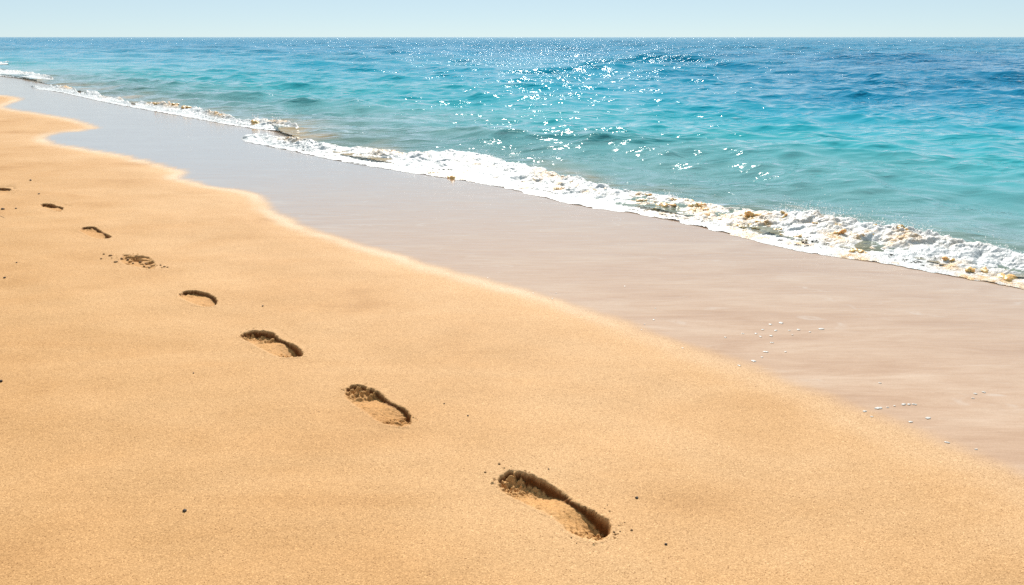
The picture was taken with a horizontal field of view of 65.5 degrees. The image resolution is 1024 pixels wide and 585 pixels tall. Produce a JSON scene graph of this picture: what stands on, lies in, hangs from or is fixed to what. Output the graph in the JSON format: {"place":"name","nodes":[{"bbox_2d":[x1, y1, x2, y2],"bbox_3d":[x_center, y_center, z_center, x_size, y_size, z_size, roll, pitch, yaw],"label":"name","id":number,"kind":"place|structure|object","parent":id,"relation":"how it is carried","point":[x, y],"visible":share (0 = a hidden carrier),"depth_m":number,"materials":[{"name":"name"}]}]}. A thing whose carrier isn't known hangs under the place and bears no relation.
{"place":"outdoors","nodes":[
{"label":"outdoors","id":0,"kind":"place"},
{"bbox_2d":[250,120,258,125],"bbox_3d":[-2.693,-1.774,8.417,0.169,0.072,0.124,13,46,12],"label":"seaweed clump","id":1,"kind":"object","parent":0,"point":[253,122],"visible":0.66,"depth_m":8.40,"materials":[{"name":"beige plant"}]},
{"bbox_2d":[0,95,1023,584],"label":"dry sand","id":2,"kind":"structure","parent":0,"point":[138,411],"depth_m":1.87,"materials":[{"name":"beige sand"}]},
{"bbox_2d":[0,187,18,192],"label":"footprint","id":3,"kind":"object","parent":2,"relation":"on","point":[7,189],"visible":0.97,"depth_m":4.92},
{"bbox_2d":[30,202,71,212],"bbox_3d":[-2.507,-0.450,4.350,0.403,0.046,0.168,14,23,38],"label":"footprint","id":4,"kind":"object","parent":2,"relation":"on","point":[53,207],"visible":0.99,"depth_m":4.36},
{"bbox_2d":[68,224,120,240],"bbox_3d":[-1.984,-0.269,3.784,0.174,0.035,0.414,-15,23,-40],"label":"footprint","id":5,"kind":"object","parent":2,"relation":"on","point":[95,232],"visible":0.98,"depth_m":3.79},
{"bbox_2d":[108,252,166,271],"bbox_3d":[-1.545,-0.113,3.303,0.405,0.046,0.206,17,24,42],"label":"footprint","id":6,"kind":"object","parent":2,"relation":"on","point":[153,261],"visible":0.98,"depth_m":3.31},
{"bbox_2d":[166,287,229,310],"bbox_3d":[-1.111,0.027,2.827,0.182,0.023,0.327,-17,24,-42],"label":"footprint","id":7,"kind":"object","parent":2,"relation":"on","point":[202,299],"visible":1,"depth_m":2.83},
{"bbox_2d":[229,327,312,361],"bbox_3d":[-0.727,0.172,2.422,0.156,0.046,0.367,-17,24,-42],"label":"footprint","id":8,"kind":"object","parent":2,"relation":"on","point":[274,344],"visible":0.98,"depth_m":2.42},
{"bbox_2d":[333,380,423,431],"bbox_3d":[-0.343,0.299,2.029,0.154,0.041,0.353,-14,22,-37],"label":"footprint","id":9,"kind":"object","parent":2,"relation":"on","point":[374,405],"visible":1,"depth_m":2.02},
{"bbox_2d":[485,463,627,549],"bbox_3d":[0.082,0.440,1.598,0.157,0.058,0.368,-15,23,-39],"label":"footprint","id":10,"kind":"object","parent":2,"relation":"on","point":[561,510],"visible":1,"depth_m":1.59},
{"bbox_2d":[0,37,1023,276],"bbox_3d":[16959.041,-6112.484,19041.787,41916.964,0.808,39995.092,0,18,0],"label":"sea","id":11,"kind":"structure","parent":0,"point":[919,131],"depth_m":11.24,"materials":[{"name":"liquid"}]},
{"bbox_2d":[0,69,53,79],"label":"breaking wave","id":12,"kind":"object","parent":11,"relation":"on","point":[39,76],"visible":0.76,"depth_m":19.23,"materials":[{"name":"liquid"}]},
{"bbox_2d":[31,84,298,130],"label":"breaking wave","id":13,"kind":"object","parent":11,"relation":"on","point":[200,113],"visible":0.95,"depth_m":9.82,"materials":[{"name":"liquid"}]},
{"bbox_2d":[240,133,1023,289],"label":"breaking wave","id":14,"kind":"object","parent":11,"relation":"on","point":[927,244],"visible":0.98,"depth_m":4.02,"materials":[{"name":"liquid"}]},
{"bbox_2d":[688,202,706,206],"bbox_3d":[1.012,-0.473,4.357,0.116,0.041,0.049,2,18,5],"label":"seaweed clump","id":15,"kind":"object","parent":11,"relation":"on","point":[699,204],"visible":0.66,"depth_m":4.35,"materials":[{"name":"beige plant"}]},
{"bbox_2d":[744,211,761,216],"bbox_3d":[1.240,-0.391,4.108,0.111,0.057,0.080,3,-1,-4],"label":"seaweed clump","id":16,"kind":"object","parent":11,"relation":"on","point":[748,213],"visible":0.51,"depth_m":4.08,"materials":[{"name":"beige plant"}]},
{"bbox_2d":[833,229,846,234],"bbox_3d":[1.496,-0.265,3.672,0.094,0.033,0.055,-20,9,36],"label":"seaweed clump","id":17,"kind":"object","parent":11,"relation":"on","point":[842,231],"visible":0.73,"depth_m":3.67,"materials":[{"name":"beige plant"}]},
{"bbox_2d":[942,256,954,261],"bbox_3d":[1.808,-0.134,3.306,0.050,0.029,0.034,16,35,9],"label":"seaweed clump","id":18,"kind":"object","parent":11,"relation":"on","point":[944,258],"visible":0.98,"depth_m":3.30,"materials":[{"name":"beige plant"}]},
{"bbox_2d":[980,267,987,272],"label":"seaweed clump","id":19,"kind":"object","parent":11,"relation":"on","point":[984,269],"visible":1,"depth_m":3.17,"materials":[{"name":"beige plant"}]},
{"bbox_2d":[0,76,1023,481],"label":"wet sand","id":20,"kind":"structure","parent":0,"point":[944,352],"depth_m":3.14,"materials":[{"name":"beige sand"}]},
{"bbox_2d":[655,203,676,206],"bbox_3d":[0.838,-0.479,4.383,0.126,0.034,0.088,2,10,-5],"label":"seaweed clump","id":21,"kind":"object","parent":20,"relation":"on","point":[665,204],"visible":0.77,"depth_m":4.36,"materials":[{"name":"beige plant"}]},
{"bbox_2d":[965,267,975,272],"bbox_3d":[1.841,-0.089,3.194,0.037,0.026,0.068,15,23,39],"label":"seaweed clump","id":22,"kind":"object","parent":20,"relation":"on","point":[969,269],"visible":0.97,"depth_m":3.18,"materials":[{"name":"beige plant"}]},
{"bbox_2d":[0,0,1023,36],"label":"sky","id":23,"kind":"structure","parent":0,"point":[18,18],"materials":[{"name":"blue"}]},
{"bbox_2d":[997,273,1017,281],"bbox_3d":[1.928,-0.051,3.113,0.099,0.041,0.077,-13,22,-34],"label":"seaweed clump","id":24,"kind":"object","parent":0,"point":[1009,277],"visible":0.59,"depth_m":3.10,"materials":[{"name":"beige plant"}]}
]}

